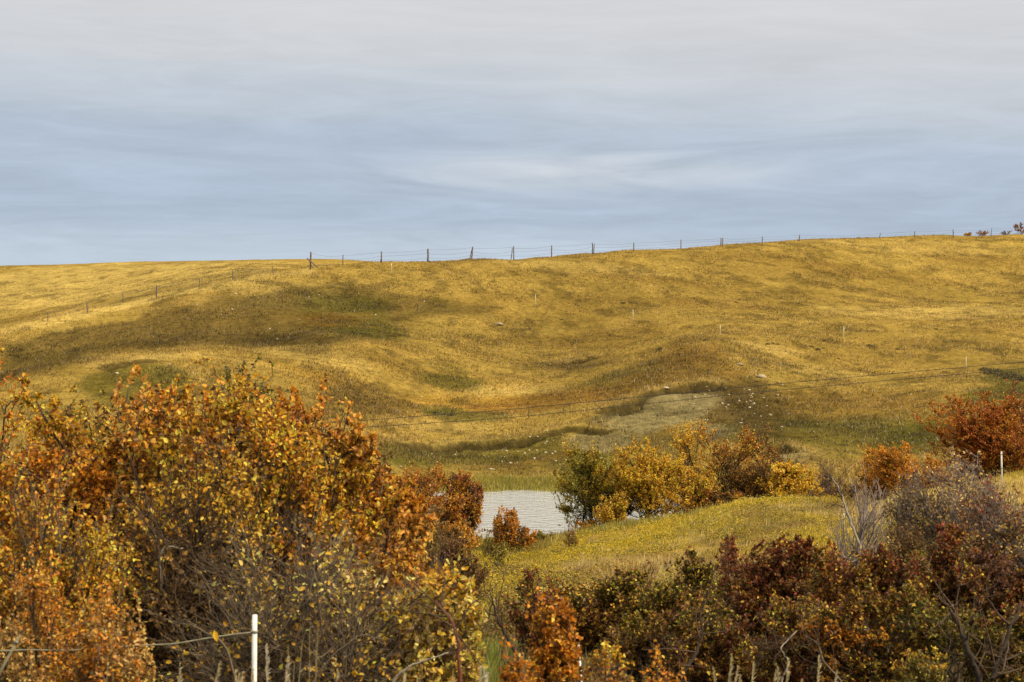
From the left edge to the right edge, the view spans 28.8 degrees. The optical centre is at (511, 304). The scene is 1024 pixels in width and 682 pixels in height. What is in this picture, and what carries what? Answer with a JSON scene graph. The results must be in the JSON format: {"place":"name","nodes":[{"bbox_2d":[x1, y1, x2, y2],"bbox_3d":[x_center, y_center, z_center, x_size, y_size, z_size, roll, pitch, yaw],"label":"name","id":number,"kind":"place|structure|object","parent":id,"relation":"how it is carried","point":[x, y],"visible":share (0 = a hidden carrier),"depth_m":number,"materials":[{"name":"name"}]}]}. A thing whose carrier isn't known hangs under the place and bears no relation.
{"place":"outdoors","nodes":[
{"label":"outdoors","id":0,"kind":"place"},
{"bbox_2d":[0,234,1023,681],"bbox_3d":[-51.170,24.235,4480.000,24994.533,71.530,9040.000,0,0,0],"label":"ground","id":1,"kind":"structure","parent":0,"point":[764,272],"depth_m":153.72,"materials":[{"name":"plant"}]},
{"bbox_2d":[0,635,20,673],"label":"wooden stake","id":2,"kind":"object","parent":1,"relation":"on","point":[16,641],"visible":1,"depth_m":10.99,"materials":[{"name":"brown wood"}]},
{"bbox_2d":[0,342,48,665],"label":"shrub","id":3,"kind":"object","parent":1,"relation":"on","point":[14,427],"visible":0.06,"depth_m":18.41,"materials":[{"name":"orange plant"}]},
{"bbox_2d":[0,373,138,605],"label":"shrub","id":4,"kind":"object","parent":1,"relation":"on","point":[58,438],"visible":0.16,"depth_m":17.47,"materials":[{"name":"orange plant"}]},
{"bbox_2d":[0,441,142,681],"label":"shrub","id":5,"kind":"object","parent":1,"relation":"on","point":[39,538],"visible":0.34,"depth_m":14.27,"materials":[{"name":"orange plant"}]},
{"bbox_2d":[23,379,122,491],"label":"shrub","id":6,"kind":"object","parent":1,"relation":"on","point":[99,424],"visible":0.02,"depth_m":20.36,"materials":[{"name":"orange plant"}]},
{"bbox_2d":[0,543,156,681],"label":"shrub","id":7,"kind":"object","parent":1,"relation":"on","point":[58,663],"visible":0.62,"depth_m":12.72,"materials":[{"name":"orange plant"}]},
{"bbox_2d":[71,584,145,681],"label":"shrub","id":8,"kind":"object","parent":1,"relation":"on","point":[87,668],"visible":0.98,"depth_m":11.57,"materials":[{"name":"orange plant"}]},
{"bbox_2d":[91,386,182,528],"bbox_3d":[-3.390,2.410,18.480,1.406,3.321,1.138,0,0,0],"label":"shrub","id":9,"kind":"object","parent":1,"relation":"on","point":[114,457],"visible":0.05,"depth_m":18.30,"materials":[{"name":"orange plant"}]},
{"bbox_2d":[47,267,272,320],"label":"slope fence","id":10,"kind":"object","parent":1,"relation":"on","point":[156,290],"visible":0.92,"depth_m":173.91,"materials":[{"name":"brown wood"}]},
{"bbox_2d":[58,406,299,681],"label":"shrub","id":11,"kind":"object","parent":1,"relation":"on","point":[172,557],"visible":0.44,"depth_m":15.39,"materials":[{"name":"yellow plant"}]},
{"bbox_2d":[111,446,202,615],"bbox_3d":[-2.630,1.637,14.548,0.642,1.223,1.167,0,0,-33],"label":"bare limb","id":12,"kind":"object","parent":11,"relation":"attached to","point":[159,560],"visible":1,"depth_m":14.54,"materials":[{"name":"brown plant"}]},
{"bbox_2d":[82,356,339,680],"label":"shrub","id":13,"kind":"object","parent":1,"relation":"on","point":[164,442],"visible":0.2,"depth_m":17.23,"materials":[{"name":"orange plant"}]},
{"bbox_2d":[143,399,349,678],"bbox_3d":[-2.139,2.303,16.460,1.666,3.056,1.480,0,0,23],"label":"shrub","id":14,"kind":"object","parent":1,"relation":"on","point":[274,458],"visible":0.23,"depth_m":16.50,"materials":[{"name":"yellow plant"}]},
{"bbox_2d":[219,353,288,448],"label":"shrub","id":15,"kind":"object","parent":1,"relation":"on","point":[228,372],"visible":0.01,"depth_m":19.84,"materials":[{"name":"orange plant"}]},
{"bbox_2d":[251,614,257,681],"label":"white post","id":16,"kind":"object","parent":1,"relation":"on","point":[254,630],"visible":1,"depth_m":12.99,"materials":[{"name":"plastic"}]},
{"bbox_2d":[0,632,251,651],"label":"rope","id":17,"kind":"object","parent":16,"relation":"attached to","point":[128,645],"visible":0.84,"depth_m":12.71,"materials":[{"name":"grey fabric"}]},
{"bbox_2d":[265,643,290,681],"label":"plume reed","id":18,"kind":"object","parent":1,"relation":"on","point":[267,666],"visible":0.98,"depth_m":11.06,"materials":[{"name":"beige plant"}]},
{"bbox_2d":[145,511,471,681],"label":"shrub","id":19,"kind":"object","parent":1,"relation":"on","point":[278,653],"visible":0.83,"depth_m":14.19,"materials":[{"name":"yellow plant"}]},
{"bbox_2d":[129,550,236,680],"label":"bare limb","id":20,"kind":"object","parent":19,"relation":"attached to","point":[220,641],"visible":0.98,"depth_m":13.60,"materials":[{"name":"brown plant"}]},
{"bbox_2d":[267,558,414,681],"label":"bare limb","id":21,"kind":"object","parent":19,"relation":"attached to","point":[338,650],"visible":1,"depth_m":13.39,"materials":[{"name":"brown plant"}]},
{"bbox_2d":[359,586,479,681],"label":"bare limb","id":22,"kind":"object","parent":19,"relation":"attached to","point":[414,664],"visible":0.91,"depth_m":13.60,"materials":[{"name":"brown plant"}]},
{"bbox_2d":[288,632,332,681],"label":"dead stalk","id":23,"kind":"object","parent":1,"relation":"on","point":[316,658],"visible":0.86,"depth_m":11.53,"materials":[{"name":"brown plant"}]},
{"bbox_2d":[261,372,361,675],"bbox_3d":[-1.940,2.325,18.502,1.202,3.389,1.027,0,0,0],"label":"shrub","id":24,"kind":"object","parent":1,"relation":"on","point":[299,409],"visible":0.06,"depth_m":18.45,"materials":[{"name":"orange plant"}]},
{"bbox_2d":[309,627,315,681],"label":"dead stalk","id":25,"kind":"object","parent":1,"relation":"on","point":[310,655],"visible":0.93,"depth_m":11.79,"materials":[{"name":"brown plant"}]},
{"bbox_2d":[289,397,390,635],"bbox_3d":[-1.435,2.344,17.211,1.114,3.099,1.002,0,0,0],"label":"shrub","id":26,"kind":"object","parent":1,"relation":"on","point":[355,439],"visible":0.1,"depth_m":17.24,"materials":[{"name":"orange plant"}]},
{"bbox_2d":[282,518,462,681],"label":"shrub","id":27,"kind":"object","parent":1,"relation":"on","point":[384,613],"visible":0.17,"depth_m":14.61,"materials":[{"name":"yellow plant"}]},
{"bbox_2d":[318,475,439,669],"bbox_3d":[-1.041,2.583,16.191,1.156,2.383,0.958,0,0,0],"label":"shrub","id":28,"kind":"object","parent":1,"relation":"on","point":[396,514],"visible":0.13,"depth_m":16.15,"materials":[{"name":"orange plant"}]},
{"bbox_2d":[409,493,446,581],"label":"shrub","id":29,"kind":"object","parent":1,"relation":"on","point":[434,558],"depth_m":21.04,"materials":[{"name":"brown plant"}]},
{"bbox_2d":[388,457,477,522],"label":"shrub","id":30,"kind":"object","parent":1,"relation":"on","point":[426,490],"visible":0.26,"depth_m":62.21,"materials":[{"name":"orange plant"}]},
{"bbox_2d":[384,559,488,681],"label":"shrub","id":31,"kind":"object","parent":1,"relation":"on","point":[462,601],"visible":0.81,"depth_m":14.14,"materials":[{"name":"yellow plant"}]},
{"bbox_2d":[418,509,461,564],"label":"shrub","id":32,"kind":"object","parent":1,"relation":"on","point":[436,536],"visible":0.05,"depth_m":35.82,"materials":[{"name":"brown plant"}]},
{"bbox_2d":[372,522,515,681],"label":"bare limb","id":33,"kind":"object","parent":1,"relation":"on","point":[449,616],"visible":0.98,"depth_m":13.38,"materials":[{"name":"grey plant"}]},
{"bbox_2d":[416,502,485,554],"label":"shrub","id":34,"kind":"object","parent":1,"relation":"on","point":[464,527],"visible":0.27,"depth_m":56.71,"materials":[{"name":"brown plant"}]},
{"bbox_2d":[83,350,825,461],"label":"bank grass","id":35,"kind":"structure","parent":1,"relation":"on","point":[791,442],"depth_m":104.23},
{"bbox_2d":[423,529,492,604],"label":"shrub","id":36,"kind":"object","parent":1,"relation":"on","point":[451,549],"visible":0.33,"depth_m":32.79,"materials":[{"name":"brown plant"}]},
{"bbox_2d":[435,469,483,534],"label":"shrub","id":37,"kind":"object","parent":1,"relation":"on","point":[455,484],"visible":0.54,"depth_m":62.97,"materials":[{"name":"brown plant"}]},
{"bbox_2d":[477,549,506,578],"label":"shrub","id":38,"kind":"object","parent":1,"relation":"on","point":[497,557],"visible":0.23,"depth_m":44.96,"materials":[{"name":"green plant"}]},
{"bbox_2d":[481,532,506,558],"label":"shrub","id":39,"kind":"object","parent":1,"relation":"on","point":[495,547],"visible":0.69,"depth_m":60.01,"materials":[{"name":"green plant"}]},
{"bbox_2d":[474,552,519,663],"bbox_3d":[-0.159,3.428,22.055,0.556,1.443,1.006,0,0,-28],"label":"bare limb","id":40,"kind":"object","parent":1,"relation":"on","point":[500,624],"visible":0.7,"depth_m":22.08,"materials":[{"name":"brown plant"}]},
{"bbox_2d":[487,505,519,551],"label":"shrub","id":41,"kind":"object","parent":1,"relation":"on","point":[502,532],"visible":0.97,"depth_m":62.34,"materials":[{"name":"brown plant"}]},
{"bbox_2d":[493,593,515,639],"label":"shrub","id":42,"kind":"object","parent":1,"relation":"on","point":[507,601],"visible":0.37,"depth_m":26.99,"materials":[{"name":"brown plant"}]},
{"bbox_2d":[498,625,537,681],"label":"shrub","id":43,"kind":"object","parent":1,"relation":"on","point":[514,665],"visible":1,"depth_m":12.48,"materials":[{"name":"orange plant"}]},
{"bbox_2d":[508,523,538,550],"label":"shrub","id":44,"kind":"object","parent":1,"relation":"on","point":[523,537],"visible":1,"depth_m":62.40,"materials":[{"name":"brown plant"}]},
{"bbox_2d":[508,564,562,660],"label":"shrub","id":45,"kind":"object","parent":1,"relation":"on","point":[523,589],"visible":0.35,"depth_m":22.94,"materials":[{"name":"brown plant"}]},
{"bbox_2d":[533,530,556,541],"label":"shrub","id":46,"kind":"object","parent":1,"relation":"on","point":[540,535],"visible":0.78,"depth_m":63.34,"materials":[{"name":"green plant"}]},
{"bbox_2d":[525,571,582,681],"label":"shrub","id":47,"kind":"object","parent":1,"relation":"on","point":[556,657],"visible":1,"depth_m":13.92,"materials":[{"name":"orange plant"}]},
{"bbox_2d":[399,469,725,491],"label":"shore grass","id":48,"kind":"structure","parent":1,"relation":"on","point":[505,483],"depth_m":86.69,"materials":[{"name":"plant"}]},
{"bbox_2d":[534,580,602,641],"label":"shrub","id":49,"kind":"object","parent":1,"relation":"on","point":[565,587],"visible":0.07,"depth_m":23.67,"materials":[{"name":"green plant"}]},
{"bbox_2d":[563,523,577,548],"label":"shrub","id":50,"kind":"object","parent":1,"relation":"on","point":[569,540],"visible":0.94,"depth_m":59.99,"materials":[{"name":"brown plant"}]},
{"bbox_2d":[573,519,595,529],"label":"shrub","id":51,"kind":"object","parent":1,"relation":"on","point":[585,523],"visible":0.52,"depth_m":64.38,"materials":[{"name":"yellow plant"}]},
{"bbox_2d":[550,440,635,530],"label":"willow shrub","id":52,"kind":"object","parent":1,"relation":"on","point":[590,477],"visible":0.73,"depth_m":66.15,"materials":[{"name":"green plant"}]},
{"bbox_2d":[572,638,634,681],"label":"shrub","id":53,"kind":"object","parent":1,"relation":"on","point":[600,664],"visible":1,"depth_m":12.94,"materials":[{"name":"yellow plant"}]},
{"bbox_2d":[592,488,631,525],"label":"shrub","id":54,"kind":"object","parent":1,"relation":"on","point":[616,509],"visible":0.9,"depth_m":64.32,"materials":[{"name":"yellow plant"}]},
{"bbox_2d":[567,566,661,655],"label":"shrub","id":55,"kind":"object","parent":1,"relation":"on","point":[592,615],"visible":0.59,"depth_m":22.83,"materials":[{"name":"green plant"}]},
{"bbox_2d":[587,609,686,681],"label":"shrub","id":56,"kind":"object","parent":1,"relation":"on","point":[631,644],"visible":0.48,"depth_m":19.56,"materials":[{"name":"brown plant"}]},
{"bbox_2d":[622,554,657,594],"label":"shrub","id":57,"kind":"object","parent":1,"relation":"on","point":[651,575],"visible":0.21,"depth_m":33.03,"materials":[{"name":"brown plant"}]},
{"bbox_2d":[471,496,823,553],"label":"shore grass","id":58,"kind":"structure","parent":1,"relation":"on","point":[630,522],"depth_m":62.59,"materials":[{"name":"plant"}]},
{"bbox_2d":[602,436,722,520],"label":"shrub","id":59,"kind":"object","parent":1,"relation":"on","point":[643,485],"visible":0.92,"depth_m":65.14,"materials":[{"name":"yellow plant"}]},
{"bbox_2d":[638,639,686,681],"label":"shrub","id":60,"kind":"object","parent":1,"relation":"on","point":[657,660],"visible":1,"depth_m":13.05,"materials":[{"name":"orange plant"}]},
{"bbox_2d":[307,227,1023,269],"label":"ridge fence","id":61,"kind":"object","parent":1,"relation":"on","point":[311,253],"visible":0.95,"depth_m":213.18,"materials":[{"name":"brown wood"}]},
{"bbox_2d":[617,549,736,640],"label":"shrub","id":62,"kind":"object","parent":1,"relation":"on","point":[694,579],"visible":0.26,"depth_m":22.49,"materials":[{"name":"green plant"}]},
{"bbox_2d":[332,362,1023,429],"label":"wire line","id":63,"kind":"object","parent":1,"relation":"on","point":[684,399],"visible":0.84,"depth_m":31.00,"materials":[{"name":"grey metal"}]},
{"bbox_2d":[668,450,701,511],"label":"shrub","id":64,"kind":"object","parent":1,"relation":"on","point":[684,482],"visible":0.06,"depth_m":68.36,"materials":[{"name":"brown plant"}]},
{"bbox_2d":[643,551,746,681],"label":"bare limb","id":65,"kind":"object","parent":1,"relation":"on","point":[700,636],"visible":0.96,"depth_m":18.25,"materials":[{"name":"brown plant"}]},
{"bbox_2d":[641,588,752,681],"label":"shrub","id":66,"kind":"object","parent":1,"relation":"on","point":[708,655],"visible":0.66,"depth_m":19.00,"materials":[{"name":"green plant"}]},
{"bbox_2d":[681,486,748,510],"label":"shrub","id":67,"kind":"object","parent":1,"relation":"on","point":[716,497],"visible":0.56,"depth_m":65.29,"materials":[{"name":"brown plant"}]},
{"bbox_2d":[471,489,982,604],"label":"dead grass bunches","id":68,"kind":"object","parent":1,"relation":"on","point":[585,561],"visible":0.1,"depth_m":52.54,"materials":[{"name":"plant"}]},
{"bbox_2d":[451,493,1010,655],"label":"meadow weeds","id":69,"kind":"object","parent":1,"relation":"on","point":[575,578],"visible":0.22,"depth_m":51.23,"materials":[{"name":"yellow plant"}]},
{"bbox_2d":[653,416,809,505],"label":"shrub","id":70,"kind":"object","parent":1,"relation":"on","point":[744,480],"visible":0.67,"depth_m":66.79,"materials":[{"name":"orange plant"}]},
{"bbox_2d":[728,654,739,681],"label":"plume reed","id":71,"kind":"object","parent":1,"relation":"on","point":[730,669],"visible":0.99,"depth_m":12.12,"materials":[{"name":"beige plant"}]},
{"bbox_2d":[454,466,1023,681],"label":"meadow grass","id":72,"kind":"structure","parent":1,"relation":"on","point":[494,664],"depth_m":48.10,"materials":[{"name":"plant"}]},
{"bbox_2d":[345,431,417,565],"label":"shrub","id":73,"kind":"object","parent":72,"relation":"on","point":[378,489],"visible":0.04,"depth_m":19.33,"materials":[{"name":"brown plant"}]},
{"bbox_2d":[691,532,793,644],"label":"shrub","id":74,"kind":"object","parent":1,"relation":"on","point":[733,552],"visible":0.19,"depth_m":23.97,"materials":[{"name":"brown plant"}]},
{"bbox_2d":[728,599,811,681],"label":"bare limb","id":75,"kind":"object","parent":1,"relation":"on","point":[777,647],"visible":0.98,"depth_m":16.50,"materials":[{"name":"grey plant"}]},
{"bbox_2d":[774,658,789,681],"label":"plume reed","id":76,"kind":"object","parent":1,"relation":"on","point":[787,674],"visible":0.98,"depth_m":12.44,"materials":[{"name":"beige plant"}]},
{"bbox_2d":[714,592,850,681],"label":"shrub","id":77,"kind":"object","parent":1,"relation":"on","point":[744,663],"visible":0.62,"depth_m":18.81,"materials":[{"name":"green plant"}]},
{"bbox_2d":[731,531,848,645],"bbox_3d":[3.369,3.468,23.637,1.644,1.537,1.265,0,0,-32],"label":"shrub","id":78,"kind":"object","parent":1,"relation":"on","point":[765,573],"visible":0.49,"depth_m":23.47,"materials":[{"name":"brown plant"}]},
{"bbox_2d":[755,459,825,497],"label":"shrub","id":79,"kind":"object","parent":1,"relation":"on","point":[785,478],"visible":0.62,"depth_m":64.88,"materials":[{"name":"yellow plant"}]},
{"bbox_2d":[778,569,847,681],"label":"bare limb","id":80,"kind":"object","parent":1,"relation":"on","point":[822,660],"visible":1,"depth_m":16.59,"materials":[{"name":"brown plant"}]},
{"bbox_2d":[805,488,829,496],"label":"shrub","id":81,"kind":"object","parent":1,"relation":"on","point":[813,494],"visible":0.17,"depth_m":61.94,"materials":[{"name":"green plant"}]},
{"bbox_2d":[811,446,835,496],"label":"tree","id":82,"kind":"object","parent":1,"relation":"on","point":[821,465],"visible":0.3,"depth_m":70.97,"materials":[{"name":"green plant"}]},
{"bbox_2d":[817,655,838,681],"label":"plume reed","id":83,"kind":"object","parent":1,"relation":"on","point":[818,669],"visible":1,"depth_m":12.40,"materials":[{"name":"beige plant"}]},
{"bbox_2d":[813,469,862,501],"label":"shrub","id":84,"kind":"object","parent":1,"relation":"on","point":[827,492],"visible":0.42,"depth_m":72.89,"materials":[{"name":"brown plant"}]},
{"bbox_2d":[797,536,903,649],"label":"shrub","id":85,"kind":"object","parent":1,"relation":"on","point":[829,569],"visible":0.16,"depth_m":22.31,"materials":[{"name":"brown plant"}]},
{"bbox_2d":[793,585,914,681],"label":"shrub","id":86,"kind":"object","parent":1,"relation":"on","point":[865,631],"visible":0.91,"depth_m":18.34,"materials":[{"name":"brown plant"}]},
{"bbox_2d":[822,463,891,584],"bbox_3d":[5.404,3.619,30.988,1.190,2.316,1.426,0,0,0],"label":"dead tree","id":87,"kind":"object","parent":1,"relation":"on","point":[863,520],"visible":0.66,"depth_m":30.89,"materials":[{"name":"wood"}]},
{"bbox_2d":[795,456,860,545],"bbox_3d":[4.817,3.005,30.572,0.927,1.408,0.844,0,0,-27],"label":"bare limb","id":88,"kind":"object","parent":87,"relation":"attached to","point":[849,517],"visible":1,"depth_m":30.49,"materials":[{"name":"grey plant"}]},
{"bbox_2d":[856,466,891,503],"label":"shrub","id":89,"kind":"object","parent":1,"relation":"on","point":[860,476],"visible":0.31,"depth_m":56.91,"materials":[{"name":"grey plant"}]},
{"bbox_2d":[862,488,905,553],"bbox_3d":[5.677,3.642,30.023,0.892,1.853,0.759,0,0,0],"label":"dead tree","id":90,"kind":"object","parent":1,"relation":"on","point":[882,533],"visible":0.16,"depth_m":30.19,"materials":[{"name":"grey plant"}]},
{"bbox_2d":[852,520,941,570],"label":"shrub","id":91,"kind":"object","parent":1,"relation":"on","point":[902,546],"visible":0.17,"depth_m":26.91,"materials":[{"name":"brown plant"}]},
{"bbox_2d":[853,440,954,497],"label":"shrub","id":92,"kind":"object","parent":1,"relation":"on","point":[882,470],"visible":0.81,"depth_m":55.60,"materials":[{"name":"orange plant"}]},
{"bbox_2d":[850,543,978,646],"bbox_3d":[4.476,3.291,22.023,1.427,1.262,1.292,0,0,0],"label":"shrub","id":93,"kind":"object","parent":1,"relation":"on","point":[884,560],"visible":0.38,"depth_m":22.06,"materials":[{"name":"brown plant"}]},
{"bbox_2d":[883,645,949,681],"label":"shrub","id":94,"kind":"object","parent":1,"relation":"on","point":[916,667],"visible":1,"depth_m":15.45,"materials":[{"name":"green plant"}]},
{"bbox_2d":[884,576,1005,681],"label":"shrub","id":95,"kind":"object","parent":1,"relation":"on","point":[919,635],"visible":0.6,"depth_m":18.30,"materials":[{"name":"green plant"}]},
{"bbox_2d":[877,444,1019,562],"bbox_3d":[6.195,3.034,27.937,1.994,2.163,1.790,0,0,0],"label":"shrub","id":96,"kind":"object","parent":1,"relation":"on","point":[930,505],"visible":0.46,"depth_m":27.75,"materials":[{"name":"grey plant"}]},
{"bbox_2d":[911,391,1023,481],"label":"shrub","id":97,"kind":"object","parent":1,"relation":"on","point":[992,436],"visible":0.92,"depth_m":57.11,"materials":[{"name":"red plant"}]},
{"bbox_2d":[921,548,1019,681],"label":"bare limb","id":98,"kind":"object","parent":1,"relation":"on","point":[970,655],"visible":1,"depth_m":17.10,"materials":[{"name":"grey plant"}]},
{"bbox_2d":[928,523,1023,629],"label":"shrub","id":99,"kind":"object","parent":1,"relation":"on","point":[952,542],"visible":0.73,"depth_m":21.95,"materials":[{"name":"red plant"}]},
{"bbox_2d":[940,470,1023,574],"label":"shrub","id":100,"kind":"object","parent":1,"relation":"on","point":[1004,532],"visible":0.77,"depth_m":25.67,"materials":[{"name":"brown plant"}]},
{"bbox_2d":[953,600,1023,681],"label":"shrub","id":101,"kind":"object","parent":1,"relation":"on","point":[996,630],"visible":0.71,"depth_m":17.68,"materials":[{"name":"brown plant"}]},
{"bbox_2d":[983,367,1002,374],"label":"sagebrush","id":102,"kind":"object","parent":1,"relation":"on","point":[993,371],"visible":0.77,"depth_m":131.00,"materials":[{"name":"green plant"}]},
{"bbox_2d":[965,568,1023,681],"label":"bare limb","id":103,"kind":"object","parent":1,"relation":"on","point":[999,660],"visible":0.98,"depth_m":17.22,"materials":[{"name":"grey plant"}]},
{"bbox_2d":[992,379,1023,468],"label":"shrub","id":104,"kind":"object","parent":1,"relation":"on","point":[1021,417],"visible":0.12,"depth_m":60.31,"materials":[{"name":"red plant"}]},
{"bbox_2d":[1002,371,1020,378],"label":"sagebrush","id":105,"kind":"object","parent":1,"relation":"on","point":[1010,375],"visible":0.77,"depth_m":126.10,"materials":[{"name":"green plant"}]},
{"bbox_2d":[0,0,1023,265],"label":"sky","id":106,"kind":"structure","parent":0,"point":[131,130],"materials":[{"name":"grey"}]},
{"bbox_2d":[426,490,681,538],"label":"water","id":107,"kind":"structure","parent":0,"point":[535,510],"depth_m":77.67,"materials":[{"name":"white liquid"}]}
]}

